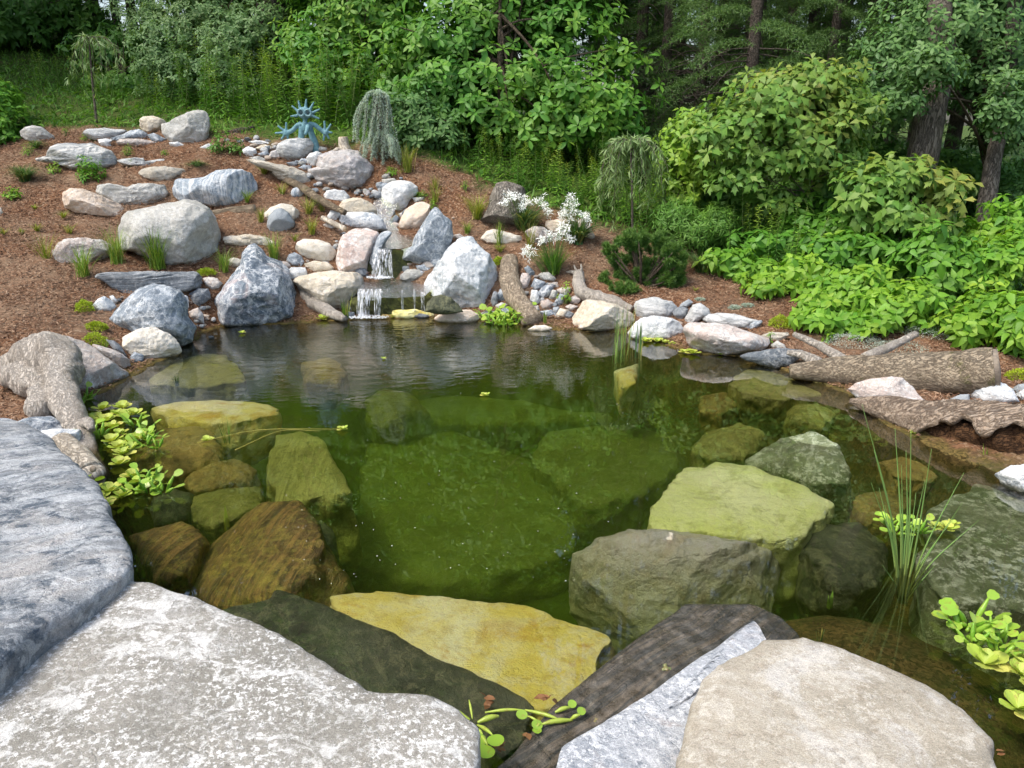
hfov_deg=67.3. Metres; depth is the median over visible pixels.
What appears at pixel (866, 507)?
rock
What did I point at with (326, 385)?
rock
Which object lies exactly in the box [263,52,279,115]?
tall herb
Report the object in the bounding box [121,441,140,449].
water lettuce
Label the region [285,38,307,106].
tall herb
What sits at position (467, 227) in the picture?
grass clump
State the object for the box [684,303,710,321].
rock
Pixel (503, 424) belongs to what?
stone slab
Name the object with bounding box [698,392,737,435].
rock
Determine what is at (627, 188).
tall herb
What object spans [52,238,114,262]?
boulder
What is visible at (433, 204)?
leafy plant
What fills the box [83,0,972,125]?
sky
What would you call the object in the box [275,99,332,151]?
sculpture
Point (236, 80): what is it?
tall herb
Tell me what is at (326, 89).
tall herb
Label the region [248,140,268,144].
stone slab
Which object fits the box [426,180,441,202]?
grass clump
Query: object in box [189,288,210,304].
rock
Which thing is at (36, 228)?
grass clump
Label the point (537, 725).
water hyacinth
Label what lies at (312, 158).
rock
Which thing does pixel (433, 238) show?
boulder
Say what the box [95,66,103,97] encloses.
tall herb
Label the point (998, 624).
water hyacinth
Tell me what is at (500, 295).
rock
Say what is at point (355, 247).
boulder
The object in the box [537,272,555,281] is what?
rock
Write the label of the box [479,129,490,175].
tall herb
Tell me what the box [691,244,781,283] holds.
creeper bush
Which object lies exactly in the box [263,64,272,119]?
tall herb
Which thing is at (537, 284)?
rock
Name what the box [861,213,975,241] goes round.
creeper bush
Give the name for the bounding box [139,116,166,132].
boulder
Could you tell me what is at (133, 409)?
water lettuce
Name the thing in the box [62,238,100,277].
grass clump
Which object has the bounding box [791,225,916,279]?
creeper bush
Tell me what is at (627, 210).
tall herb
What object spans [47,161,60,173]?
leafy plant
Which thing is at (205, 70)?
tall herb
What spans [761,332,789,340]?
rock
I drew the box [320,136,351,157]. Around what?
tree stump
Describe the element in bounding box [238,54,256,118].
tall herb
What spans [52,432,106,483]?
log piece
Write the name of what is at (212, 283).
rock
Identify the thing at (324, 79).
tall herb
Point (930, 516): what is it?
water hyacinth
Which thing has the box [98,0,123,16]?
spruce tree
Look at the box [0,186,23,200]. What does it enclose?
leafy plant
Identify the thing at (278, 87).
tall herb
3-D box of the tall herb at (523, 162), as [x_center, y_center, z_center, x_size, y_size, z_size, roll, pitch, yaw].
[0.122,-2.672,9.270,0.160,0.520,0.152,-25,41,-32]
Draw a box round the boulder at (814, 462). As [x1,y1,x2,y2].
[745,431,851,524]
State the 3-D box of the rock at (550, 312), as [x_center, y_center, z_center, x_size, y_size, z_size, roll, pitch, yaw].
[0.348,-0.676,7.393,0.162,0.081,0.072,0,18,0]
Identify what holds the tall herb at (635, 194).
on the ground at (558, 368)
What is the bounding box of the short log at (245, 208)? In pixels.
[211,204,255,214]
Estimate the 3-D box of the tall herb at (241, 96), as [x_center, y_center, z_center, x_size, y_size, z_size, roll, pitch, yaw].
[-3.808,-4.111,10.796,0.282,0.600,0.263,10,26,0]
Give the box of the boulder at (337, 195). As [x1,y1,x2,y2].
[324,189,349,200]
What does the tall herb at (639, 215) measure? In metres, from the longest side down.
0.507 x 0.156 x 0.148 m
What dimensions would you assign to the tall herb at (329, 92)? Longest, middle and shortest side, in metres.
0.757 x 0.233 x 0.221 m
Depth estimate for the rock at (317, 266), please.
7.84 m
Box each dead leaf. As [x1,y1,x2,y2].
[480,692,494,708]
[493,742,505,751]
[522,732,531,739]
[534,694,556,702]
[996,749,1004,754]
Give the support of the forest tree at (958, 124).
on the ground at (558, 368)
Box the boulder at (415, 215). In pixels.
[399,202,429,228]
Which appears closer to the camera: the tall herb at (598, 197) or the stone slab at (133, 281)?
the stone slab at (133, 281)
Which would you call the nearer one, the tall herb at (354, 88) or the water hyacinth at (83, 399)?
the water hyacinth at (83, 399)
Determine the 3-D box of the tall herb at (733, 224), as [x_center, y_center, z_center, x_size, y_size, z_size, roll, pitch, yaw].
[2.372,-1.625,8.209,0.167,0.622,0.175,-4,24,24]
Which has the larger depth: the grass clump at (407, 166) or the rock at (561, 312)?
the grass clump at (407, 166)
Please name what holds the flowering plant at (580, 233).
on the ground at (558, 368)
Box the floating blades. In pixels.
[197,429,311,449]
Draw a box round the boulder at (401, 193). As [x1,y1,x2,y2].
[380,180,417,209]
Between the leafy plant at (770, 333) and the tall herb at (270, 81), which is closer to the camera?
the leafy plant at (770, 333)
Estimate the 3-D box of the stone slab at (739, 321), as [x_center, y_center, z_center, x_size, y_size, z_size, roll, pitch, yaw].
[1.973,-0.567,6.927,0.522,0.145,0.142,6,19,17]
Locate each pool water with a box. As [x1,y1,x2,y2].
[356,279,431,297]
[380,231,414,248]
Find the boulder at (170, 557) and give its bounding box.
[128,521,209,594]
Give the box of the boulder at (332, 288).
[292,270,363,308]
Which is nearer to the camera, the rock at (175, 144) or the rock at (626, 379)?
the rock at (626, 379)
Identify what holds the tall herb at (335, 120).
on the ground at (558, 368)
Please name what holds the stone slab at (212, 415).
on the ground at (558, 368)
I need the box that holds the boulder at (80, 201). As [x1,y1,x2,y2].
[62,188,123,216]
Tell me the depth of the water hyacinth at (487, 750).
2.22 m
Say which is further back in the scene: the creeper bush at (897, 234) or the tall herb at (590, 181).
the tall herb at (590, 181)
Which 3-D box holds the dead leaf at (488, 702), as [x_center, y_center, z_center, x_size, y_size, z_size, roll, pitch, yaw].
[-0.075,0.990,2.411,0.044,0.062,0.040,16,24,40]
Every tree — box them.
[64,32,125,122]
[85,0,101,35]
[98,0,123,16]
[99,0,134,32]
[125,0,137,31]
[140,0,255,78]
[203,0,328,49]
[208,2,300,81]
[255,0,288,107]
[283,0,304,104]
[392,0,564,58]
[464,0,663,106]
[473,48,487,101]
[523,0,698,139]
[573,2,674,123]
[574,8,650,91]
[575,0,775,167]
[580,0,718,158]
[593,129,671,231]
[594,1,743,143]
[601,0,801,188]
[612,0,745,137]
[613,2,741,118]
[620,0,880,198]
[624,0,845,168]
[629,0,772,102]
[633,0,856,101]
[675,0,797,114]
[681,0,892,187]
[688,0,829,96]
[690,0,886,179]
[692,0,851,142]
[734,0,783,95]
[746,0,912,187]
[760,0,995,221]
[761,0,924,146]
[762,0,912,69]
[770,8,892,146]
[835,0,1023,216]
[842,0,979,148]
[846,8,926,148]
[848,2,952,144]
[907,0,956,201]
[944,49,1023,153]
[974,0,1021,224]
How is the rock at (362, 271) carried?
on the boulder at (332, 288)
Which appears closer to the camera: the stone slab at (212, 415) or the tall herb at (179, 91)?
the stone slab at (212, 415)
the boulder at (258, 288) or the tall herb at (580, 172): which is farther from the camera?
the tall herb at (580, 172)
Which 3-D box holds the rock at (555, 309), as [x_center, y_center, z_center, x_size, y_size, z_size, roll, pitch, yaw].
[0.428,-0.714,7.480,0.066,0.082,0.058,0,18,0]
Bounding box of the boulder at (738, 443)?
[690,423,766,467]
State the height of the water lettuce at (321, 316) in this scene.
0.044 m
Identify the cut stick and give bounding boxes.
[320,216,346,231]
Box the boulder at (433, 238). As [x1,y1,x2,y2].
[401,207,452,261]
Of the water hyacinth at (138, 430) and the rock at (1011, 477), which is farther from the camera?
the water hyacinth at (138, 430)
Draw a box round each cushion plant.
[74,298,94,312]
[82,331,107,344]
[84,320,108,330]
[197,267,217,275]
[493,256,501,264]
[694,297,704,300]
[727,304,742,309]
[740,303,754,307]
[768,313,790,328]
[781,319,797,328]
[824,331,886,348]
[867,339,930,352]
[902,324,951,339]
[1003,368,1023,380]
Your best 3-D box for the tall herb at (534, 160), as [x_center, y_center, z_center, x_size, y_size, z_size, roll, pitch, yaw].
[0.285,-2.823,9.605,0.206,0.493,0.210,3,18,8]
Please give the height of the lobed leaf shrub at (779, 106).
2.023 m
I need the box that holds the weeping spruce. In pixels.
[352,88,401,164]
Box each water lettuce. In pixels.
[88,412,101,416]
[90,401,110,410]
[96,413,115,423]
[100,481,122,491]
[101,433,123,442]
[102,491,110,496]
[104,420,123,426]
[104,496,116,504]
[107,439,126,449]
[108,455,130,464]
[110,488,132,497]
[112,400,131,407]
[113,428,128,434]
[113,446,136,454]
[115,409,136,416]
[119,467,142,476]
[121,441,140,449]
[126,407,146,415]
[126,430,147,438]
[201,435,213,440]
[318,314,328,319]
[337,425,347,429]
[480,392,489,395]
[642,337,651,341]
[651,337,662,341]
[684,349,700,353]
[927,521,942,529]
[938,520,959,531]
[948,519,960,525]
[967,643,1009,671]
[996,657,1023,679]
[999,689,1023,719]
[1010,648,1023,660]
[1019,669,1023,684]
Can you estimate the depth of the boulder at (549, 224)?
8.33 m
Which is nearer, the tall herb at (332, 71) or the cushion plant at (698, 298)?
the cushion plant at (698, 298)
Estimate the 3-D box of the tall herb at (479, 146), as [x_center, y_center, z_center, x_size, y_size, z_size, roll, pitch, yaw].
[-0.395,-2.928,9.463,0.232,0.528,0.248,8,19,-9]
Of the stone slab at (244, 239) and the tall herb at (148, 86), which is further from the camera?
the tall herb at (148, 86)
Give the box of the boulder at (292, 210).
[264,203,299,219]
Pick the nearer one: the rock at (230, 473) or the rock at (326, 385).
the rock at (230, 473)
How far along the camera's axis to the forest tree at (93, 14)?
16.27 m
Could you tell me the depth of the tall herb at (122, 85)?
11.55 m
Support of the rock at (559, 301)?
on the ground at (558, 368)
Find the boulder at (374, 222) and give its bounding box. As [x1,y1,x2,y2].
[339,212,387,230]
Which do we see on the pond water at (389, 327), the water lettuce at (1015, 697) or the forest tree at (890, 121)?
the water lettuce at (1015, 697)
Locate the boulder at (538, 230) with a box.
[525,226,546,244]
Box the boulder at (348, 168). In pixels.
[307,149,373,188]
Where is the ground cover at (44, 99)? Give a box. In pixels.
[0,29,1023,301]
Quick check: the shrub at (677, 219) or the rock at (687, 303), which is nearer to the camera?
the rock at (687, 303)
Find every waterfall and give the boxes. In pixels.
[349,289,424,318]
[366,249,393,279]
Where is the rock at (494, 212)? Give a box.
[481,181,524,225]
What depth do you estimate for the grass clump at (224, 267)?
7.48 m
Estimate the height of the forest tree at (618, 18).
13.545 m
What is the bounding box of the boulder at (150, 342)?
[122,327,181,358]
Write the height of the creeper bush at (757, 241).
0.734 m
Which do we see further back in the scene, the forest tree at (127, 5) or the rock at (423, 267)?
the forest tree at (127, 5)
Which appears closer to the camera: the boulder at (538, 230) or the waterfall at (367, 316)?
the waterfall at (367, 316)
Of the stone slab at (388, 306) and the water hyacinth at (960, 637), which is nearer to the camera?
the water hyacinth at (960, 637)
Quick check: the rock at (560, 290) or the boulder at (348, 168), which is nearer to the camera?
the rock at (560, 290)
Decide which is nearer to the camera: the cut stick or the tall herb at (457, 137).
the cut stick
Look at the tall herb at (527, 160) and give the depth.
9.60 m
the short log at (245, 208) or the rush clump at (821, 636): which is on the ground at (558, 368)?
the short log at (245, 208)
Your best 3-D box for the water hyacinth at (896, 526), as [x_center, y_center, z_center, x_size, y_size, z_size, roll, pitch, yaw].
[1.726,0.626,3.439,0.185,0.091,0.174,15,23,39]
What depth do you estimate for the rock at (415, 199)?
8.85 m
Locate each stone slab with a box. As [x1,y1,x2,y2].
[0,418,133,696]
[0,582,480,767]
[35,143,117,170]
[82,128,126,139]
[92,344,130,368]
[95,271,202,292]
[116,139,155,145]
[117,157,163,165]
[138,166,184,180]
[149,354,246,406]
[150,400,282,465]
[223,234,275,245]
[223,590,533,767]
[247,159,310,182]
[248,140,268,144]
[266,431,362,576]
[330,591,614,730]
[349,295,432,315]
[350,432,580,603]
[358,282,431,295]
[358,396,611,449]
[367,249,411,280]
[369,231,391,269]
[392,309,433,318]
[434,309,478,324]
[481,229,521,243]
[530,425,677,545]
[647,462,834,612]
[675,637,996,767]
[702,313,758,329]
[727,369,820,435]
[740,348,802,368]
[749,320,762,328]
[908,484,1023,691]
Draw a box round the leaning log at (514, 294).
[498,254,543,327]
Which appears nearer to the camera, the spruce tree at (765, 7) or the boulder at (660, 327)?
the boulder at (660, 327)
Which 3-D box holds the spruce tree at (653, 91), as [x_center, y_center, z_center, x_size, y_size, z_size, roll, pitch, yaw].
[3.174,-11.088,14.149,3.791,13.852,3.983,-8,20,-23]
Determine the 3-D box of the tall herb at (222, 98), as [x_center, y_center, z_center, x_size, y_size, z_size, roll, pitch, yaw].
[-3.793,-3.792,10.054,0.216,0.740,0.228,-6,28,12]
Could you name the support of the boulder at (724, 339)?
on the ground at (558, 368)
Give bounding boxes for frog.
[662,663,670,670]
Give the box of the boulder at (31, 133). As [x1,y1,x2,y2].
[20,125,55,141]
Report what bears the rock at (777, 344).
on the ground at (558, 368)
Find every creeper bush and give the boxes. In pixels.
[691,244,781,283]
[721,196,841,259]
[735,252,844,299]
[762,190,839,238]
[787,301,881,341]
[789,258,900,312]
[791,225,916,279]
[798,229,884,273]
[847,276,963,336]
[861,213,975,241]
[886,219,999,296]
[918,284,1023,350]
[952,193,1023,249]
[981,289,1023,357]
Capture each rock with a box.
[19,416,62,431]
[41,428,80,440]
[92,296,115,310]
[98,138,112,145]
[106,339,126,356]
[109,295,117,303]
[110,129,148,140]
[130,352,143,362]
[148,133,165,141]
[150,487,194,527]
[169,142,183,146]
[184,459,262,495]
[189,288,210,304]
[189,308,203,323]
[191,486,264,544]
[200,144,214,148]
[203,277,222,288]
[229,257,240,267]
[242,146,256,156]
[249,156,266,160]
[256,144,271,150]
[258,151,268,156]
[269,150,279,158]
[282,261,290,267]
[286,252,303,265]
[287,161,297,165]
[290,267,306,278]
[291,187,303,196]
[298,165,311,169]
[300,358,349,409]
[304,261,333,271]
[306,151,321,165]
[318,146,326,150]
[318,520,338,564]
[323,223,334,227]
[327,210,340,219]
[346,311,354,318]
[355,268,367,276]
[374,190,380,198]
[380,314,391,318]
[382,178,396,182]
[389,215,399,222]
[400,269,422,281]
[402,266,409,271]
[412,197,423,201]
[414,313,428,318]
[416,264,429,270]
[421,261,432,267]
[430,258,440,266]
[453,234,463,239]
[481,181,524,225]
[491,291,497,305]
[495,302,507,308]
[497,604,799,767]
[498,289,504,300]
[520,273,530,288]
[524,265,534,275]
[527,325,551,331]
[530,290,539,304]
[531,278,545,289]
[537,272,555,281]
[538,285,553,297]
[540,299,553,309]
[540,310,555,316]
[548,290,557,298]
[553,306,558,312]
[554,293,563,305]
[556,308,568,318]
[557,287,571,293]
[565,304,577,310]
[565,311,573,318]
[569,296,580,303]
[614,364,638,417]
[672,306,688,318]
[679,299,692,307]
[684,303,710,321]
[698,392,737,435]
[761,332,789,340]
[770,341,785,347]
[782,403,835,437]
[850,491,915,559]
[875,457,936,509]
[950,394,969,399]
[970,382,1019,403]
[994,464,1023,492]
[1013,384,1023,392]
[1016,389,1023,399]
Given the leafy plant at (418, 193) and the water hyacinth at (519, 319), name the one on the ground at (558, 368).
the leafy plant at (418, 193)
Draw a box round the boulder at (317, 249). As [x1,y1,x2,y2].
[295,239,335,260]
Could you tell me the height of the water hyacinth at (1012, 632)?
0.084 m
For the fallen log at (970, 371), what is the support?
on the ground at (558, 368)
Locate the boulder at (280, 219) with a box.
[267,208,294,231]
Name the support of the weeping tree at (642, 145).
on the ground at (558, 368)
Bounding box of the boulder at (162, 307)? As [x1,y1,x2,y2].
[109,283,196,345]
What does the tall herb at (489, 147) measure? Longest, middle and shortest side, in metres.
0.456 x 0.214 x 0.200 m
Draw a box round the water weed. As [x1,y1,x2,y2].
[589,373,832,440]
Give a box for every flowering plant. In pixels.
[498,189,558,230]
[521,220,575,275]
[550,192,611,244]
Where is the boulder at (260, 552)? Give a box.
[188,500,354,609]
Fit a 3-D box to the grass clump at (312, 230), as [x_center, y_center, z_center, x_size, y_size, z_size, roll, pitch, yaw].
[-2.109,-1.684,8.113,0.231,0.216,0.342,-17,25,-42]
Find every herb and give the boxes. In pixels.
[28,45,44,83]
[30,53,38,86]
[35,49,44,85]
[38,56,56,87]
[53,58,60,84]
[60,40,73,93]
[68,56,87,93]
[86,78,97,102]
[89,78,105,105]
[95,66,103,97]
[96,68,103,97]
[98,70,112,106]
[109,67,116,99]
[114,66,131,100]
[117,50,126,95]
[120,70,126,96]
[132,56,140,105]
[141,66,156,103]
[152,76,161,112]
[154,72,169,112]
[159,79,169,105]
[165,33,192,104]
[167,40,184,100]
[173,55,184,109]
[174,62,189,103]
[174,66,183,104]
[175,56,190,104]
[181,49,192,105]
[181,64,198,102]
[185,48,202,98]
[189,58,211,103]
[191,33,201,95]
[195,58,215,108]
[197,25,213,107]
[197,71,213,112]
[198,32,216,109]
[203,39,219,114]
[207,45,222,111]
[207,65,236,123]
[208,61,230,116]
[210,41,229,101]
[215,55,240,112]
[221,42,236,106]
[224,45,244,103]
[225,68,242,115]
[230,58,242,109]
[231,47,241,106]
[231,70,252,119]
[235,76,247,111]
[237,45,251,121]
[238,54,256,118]
[238,71,262,118]
[246,50,261,113]
[246,53,266,122]
[251,56,268,112]
[253,32,268,122]
[256,67,270,116]
[257,44,275,114]
[257,47,283,122]
[257,49,281,118]
[259,73,270,118]
[262,55,280,115]
[263,51,289,112]
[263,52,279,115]
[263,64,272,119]
[265,54,292,114]
[266,56,288,113]
[266,60,286,116]
[269,60,284,117]
[270,67,283,123]
[276,77,301,127]
[278,55,292,108]
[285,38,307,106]
[287,32,307,97]
[289,57,299,117]
[289,67,304,124]
[291,56,303,108]
[291,68,302,121]
[293,52,309,107]
[302,66,328,125]
[305,58,321,110]
[307,60,322,125]
[308,46,323,120]
[309,69,335,121]
[310,54,336,120]
[312,81,327,123]
[316,35,336,117]
[317,37,334,121]
[318,36,351,122]
[318,49,347,120]
[325,62,335,117]
[327,40,340,117]
[327,71,345,126]
[328,60,347,116]
[336,47,352,120]
[337,48,370,111]
[339,58,350,116]
[342,40,361,121]
[343,42,359,120]
[344,68,364,120]
[346,33,360,117]
[354,26,375,90]
[354,62,378,125]
[369,62,381,119]
[454,113,463,152]
[472,124,486,167]
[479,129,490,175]
[484,128,496,161]
[496,135,505,178]
[497,140,510,178]
[504,132,515,167]
[509,136,521,177]
[511,149,524,184]
[512,156,524,183]
[519,142,527,178]
[521,140,534,175]
[525,146,534,179]
[528,151,541,188]
[529,140,539,177]
[532,138,549,179]
[538,157,545,187]
[543,149,555,192]
[544,142,562,188]
[545,154,554,188]
[546,168,557,194]
[549,157,563,203]
[554,142,562,184]
[557,164,566,188]
[561,164,572,194]
[564,163,573,194]
[574,172,584,202]
[575,140,591,193]
[576,154,584,188]
[582,160,596,196]
[587,156,596,200]
[593,171,607,211]
[609,166,624,209]
[617,178,629,211]
[618,191,628,222]
[620,169,630,219]
[621,159,630,213]
[622,174,638,223]
[624,193,636,225]
[627,168,638,211]
[633,159,643,206]
[633,192,648,229]
[637,193,646,223]
[640,164,656,231]
[645,168,656,216]
[655,168,665,229]
[688,174,699,213]
[713,204,731,250]
[731,202,737,249]
[736,186,747,243]
[736,198,756,235]
[743,208,754,235]
[750,179,785,231]
[754,204,763,232]
[763,221,771,257]
[766,204,778,254]
[771,215,782,261]
[772,204,781,238]
[779,204,789,233]
[787,200,798,253]
[792,203,807,253]
[792,226,800,255]
[813,212,831,253]
[900,220,923,278]
[997,208,1010,234]
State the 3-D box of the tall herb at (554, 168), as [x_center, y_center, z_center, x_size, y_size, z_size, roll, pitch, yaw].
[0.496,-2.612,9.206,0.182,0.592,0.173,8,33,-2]
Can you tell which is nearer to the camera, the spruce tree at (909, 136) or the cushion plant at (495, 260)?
the cushion plant at (495, 260)
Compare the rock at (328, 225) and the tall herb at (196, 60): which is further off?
the tall herb at (196, 60)
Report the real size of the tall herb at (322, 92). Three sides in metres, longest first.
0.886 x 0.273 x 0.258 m
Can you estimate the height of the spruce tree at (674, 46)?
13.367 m
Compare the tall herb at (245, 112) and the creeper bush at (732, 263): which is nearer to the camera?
the creeper bush at (732, 263)
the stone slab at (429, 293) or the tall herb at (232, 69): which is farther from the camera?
the tall herb at (232, 69)
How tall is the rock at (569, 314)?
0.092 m
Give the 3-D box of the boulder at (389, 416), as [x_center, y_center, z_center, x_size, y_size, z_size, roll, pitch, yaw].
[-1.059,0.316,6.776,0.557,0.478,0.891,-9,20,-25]
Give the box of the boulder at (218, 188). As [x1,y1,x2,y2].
[172,169,257,206]
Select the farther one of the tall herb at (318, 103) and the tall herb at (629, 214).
the tall herb at (318, 103)
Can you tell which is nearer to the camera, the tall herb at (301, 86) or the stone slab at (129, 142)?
the stone slab at (129, 142)
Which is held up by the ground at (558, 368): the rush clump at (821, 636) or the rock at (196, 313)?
the rock at (196, 313)
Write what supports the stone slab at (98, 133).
on the ground at (558, 368)
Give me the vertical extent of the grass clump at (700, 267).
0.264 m
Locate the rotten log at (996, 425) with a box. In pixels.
[849,395,1023,454]
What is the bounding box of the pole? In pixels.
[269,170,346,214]
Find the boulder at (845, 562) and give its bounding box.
[795,522,888,621]
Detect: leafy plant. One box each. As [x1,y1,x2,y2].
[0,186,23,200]
[21,143,37,155]
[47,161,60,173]
[75,154,107,184]
[120,146,134,155]
[207,129,231,153]
[224,135,243,155]
[384,166,400,175]
[414,190,428,197]
[423,198,437,209]
[460,179,468,189]
[555,281,571,304]
[766,331,774,342]
[821,328,834,343]
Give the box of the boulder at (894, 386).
[847,376,923,399]
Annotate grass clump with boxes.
[0,161,50,181]
[0,227,7,234]
[19,140,51,148]
[22,231,59,258]
[28,222,39,230]
[54,223,75,233]
[57,210,72,218]
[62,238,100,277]
[92,223,133,263]
[96,338,108,347]
[124,226,184,269]
[176,160,210,165]
[209,244,237,272]
[239,190,253,202]
[253,230,286,259]
[254,205,265,222]
[255,165,267,174]
[275,182,287,194]
[300,197,316,213]
[301,213,318,234]
[340,297,351,315]
[394,143,418,172]
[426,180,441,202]
[430,175,436,188]
[458,192,489,219]
[460,221,473,233]
[489,243,506,252]
[492,218,507,245]
[518,220,537,248]
[682,250,719,272]
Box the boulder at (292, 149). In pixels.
[276,138,313,160]
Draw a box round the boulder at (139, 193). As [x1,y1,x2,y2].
[96,183,168,204]
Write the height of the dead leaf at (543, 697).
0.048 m
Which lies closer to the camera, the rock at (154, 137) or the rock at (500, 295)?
the rock at (500, 295)
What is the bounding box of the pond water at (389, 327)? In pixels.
[135,318,965,457]
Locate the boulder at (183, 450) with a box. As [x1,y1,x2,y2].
[135,426,225,503]
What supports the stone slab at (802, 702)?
on the ground at (558, 368)
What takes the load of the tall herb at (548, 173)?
on the ground at (558, 368)
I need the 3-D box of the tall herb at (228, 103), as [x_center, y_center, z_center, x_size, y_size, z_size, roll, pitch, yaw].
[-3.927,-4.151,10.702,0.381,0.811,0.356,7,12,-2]
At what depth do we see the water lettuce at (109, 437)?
4.46 m
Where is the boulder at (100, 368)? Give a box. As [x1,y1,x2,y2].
[67,336,128,390]
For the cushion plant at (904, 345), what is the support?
on the ground at (558, 368)
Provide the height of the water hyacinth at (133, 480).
0.110 m
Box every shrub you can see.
[0,0,122,50]
[0,76,28,145]
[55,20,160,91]
[101,0,291,99]
[268,0,456,110]
[355,84,481,150]
[357,0,669,161]
[645,107,730,211]
[649,196,741,255]
[679,52,891,216]
[683,122,907,226]
[825,151,983,238]
[937,143,1023,216]
[957,226,1023,296]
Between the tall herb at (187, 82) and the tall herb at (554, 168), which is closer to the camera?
the tall herb at (554, 168)
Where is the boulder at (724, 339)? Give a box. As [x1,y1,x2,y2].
[683,322,769,355]
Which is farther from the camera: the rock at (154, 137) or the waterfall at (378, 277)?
the rock at (154, 137)
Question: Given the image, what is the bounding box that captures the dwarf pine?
[597,226,689,294]
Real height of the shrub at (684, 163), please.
1.385 m
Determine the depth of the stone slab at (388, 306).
7.53 m
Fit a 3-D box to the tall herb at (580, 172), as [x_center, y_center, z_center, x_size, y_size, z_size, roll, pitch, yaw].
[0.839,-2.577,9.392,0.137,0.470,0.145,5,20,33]
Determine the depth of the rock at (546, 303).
7.52 m
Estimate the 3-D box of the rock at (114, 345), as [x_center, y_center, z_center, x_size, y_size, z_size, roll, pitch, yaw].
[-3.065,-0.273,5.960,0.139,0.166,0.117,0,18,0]
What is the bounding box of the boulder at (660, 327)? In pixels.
[628,316,682,341]
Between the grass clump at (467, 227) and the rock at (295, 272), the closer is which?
the rock at (295, 272)
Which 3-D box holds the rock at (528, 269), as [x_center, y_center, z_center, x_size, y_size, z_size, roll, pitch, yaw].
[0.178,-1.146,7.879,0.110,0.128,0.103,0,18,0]
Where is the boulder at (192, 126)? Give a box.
[161,110,209,142]
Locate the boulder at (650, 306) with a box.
[634,297,676,317]
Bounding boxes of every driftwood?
[0,331,110,490]
[297,287,347,322]
[566,264,633,311]
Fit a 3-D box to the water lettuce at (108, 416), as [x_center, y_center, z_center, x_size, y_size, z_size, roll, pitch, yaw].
[-2.514,0.214,4.752,0.125,0.044,0.126,-12,21,-32]
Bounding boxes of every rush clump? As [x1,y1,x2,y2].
[172,376,179,385]
[218,420,235,443]
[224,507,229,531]
[612,302,632,363]
[622,303,636,345]
[634,315,642,360]
[816,629,824,641]
[827,590,832,609]
[862,405,979,604]
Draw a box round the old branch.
[222,125,254,133]
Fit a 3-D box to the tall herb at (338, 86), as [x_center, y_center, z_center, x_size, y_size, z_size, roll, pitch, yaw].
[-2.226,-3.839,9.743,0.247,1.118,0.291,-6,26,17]
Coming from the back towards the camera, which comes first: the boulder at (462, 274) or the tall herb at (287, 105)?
the tall herb at (287, 105)
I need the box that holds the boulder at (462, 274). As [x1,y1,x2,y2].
[424,236,497,314]
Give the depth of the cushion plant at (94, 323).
6.17 m
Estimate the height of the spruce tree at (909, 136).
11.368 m
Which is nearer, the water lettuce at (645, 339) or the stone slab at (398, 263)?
the water lettuce at (645, 339)
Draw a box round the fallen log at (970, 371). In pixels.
[787,331,1000,394]
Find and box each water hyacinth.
[82,394,93,402]
[83,381,100,399]
[88,474,104,480]
[92,418,105,436]
[95,420,119,439]
[112,411,149,427]
[112,477,149,494]
[117,462,160,484]
[121,425,160,447]
[124,469,168,494]
[129,418,160,433]
[135,428,163,440]
[140,464,167,479]
[140,469,184,494]
[143,432,169,449]
[459,700,503,757]
[473,307,498,320]
[479,303,505,318]
[481,312,505,324]
[485,313,512,325]
[485,700,585,732]
[493,308,521,320]
[494,312,517,325]
[506,310,522,324]
[873,511,905,527]
[879,511,921,535]
[903,513,940,534]
[931,598,1006,642]
[940,589,1010,629]
[946,611,999,646]
[968,611,1019,642]
[975,622,1023,657]
[985,615,1023,648]
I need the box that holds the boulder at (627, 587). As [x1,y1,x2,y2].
[569,529,780,654]
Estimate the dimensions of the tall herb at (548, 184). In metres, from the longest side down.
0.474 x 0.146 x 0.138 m
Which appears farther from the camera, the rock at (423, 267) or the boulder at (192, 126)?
the boulder at (192, 126)
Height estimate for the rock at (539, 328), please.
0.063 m
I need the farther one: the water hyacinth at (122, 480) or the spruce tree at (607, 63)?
the spruce tree at (607, 63)
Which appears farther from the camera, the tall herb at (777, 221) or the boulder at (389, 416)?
the tall herb at (777, 221)
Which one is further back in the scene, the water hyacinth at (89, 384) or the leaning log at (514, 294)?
the leaning log at (514, 294)
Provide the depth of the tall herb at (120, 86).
11.30 m
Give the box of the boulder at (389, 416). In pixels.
[360,389,429,444]
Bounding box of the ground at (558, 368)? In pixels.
[0,32,1023,767]
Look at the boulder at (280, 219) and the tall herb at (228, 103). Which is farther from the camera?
the tall herb at (228, 103)
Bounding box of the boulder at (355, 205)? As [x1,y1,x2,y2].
[339,198,376,214]
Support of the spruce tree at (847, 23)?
on the ground at (558, 368)
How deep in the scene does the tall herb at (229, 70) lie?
10.63 m
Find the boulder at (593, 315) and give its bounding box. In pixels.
[572,299,633,330]
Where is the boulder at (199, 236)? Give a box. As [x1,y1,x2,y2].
[118,199,220,264]
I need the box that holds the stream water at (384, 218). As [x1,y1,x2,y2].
[351,188,398,230]
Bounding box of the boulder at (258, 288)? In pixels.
[214,243,295,328]
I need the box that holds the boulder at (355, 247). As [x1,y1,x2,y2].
[336,228,378,271]
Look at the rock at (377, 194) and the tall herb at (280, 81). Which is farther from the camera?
the tall herb at (280, 81)
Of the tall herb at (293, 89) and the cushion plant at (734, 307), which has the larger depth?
the tall herb at (293, 89)
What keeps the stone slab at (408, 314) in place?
on the ground at (558, 368)
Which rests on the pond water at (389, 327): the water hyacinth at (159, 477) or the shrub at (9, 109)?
the water hyacinth at (159, 477)

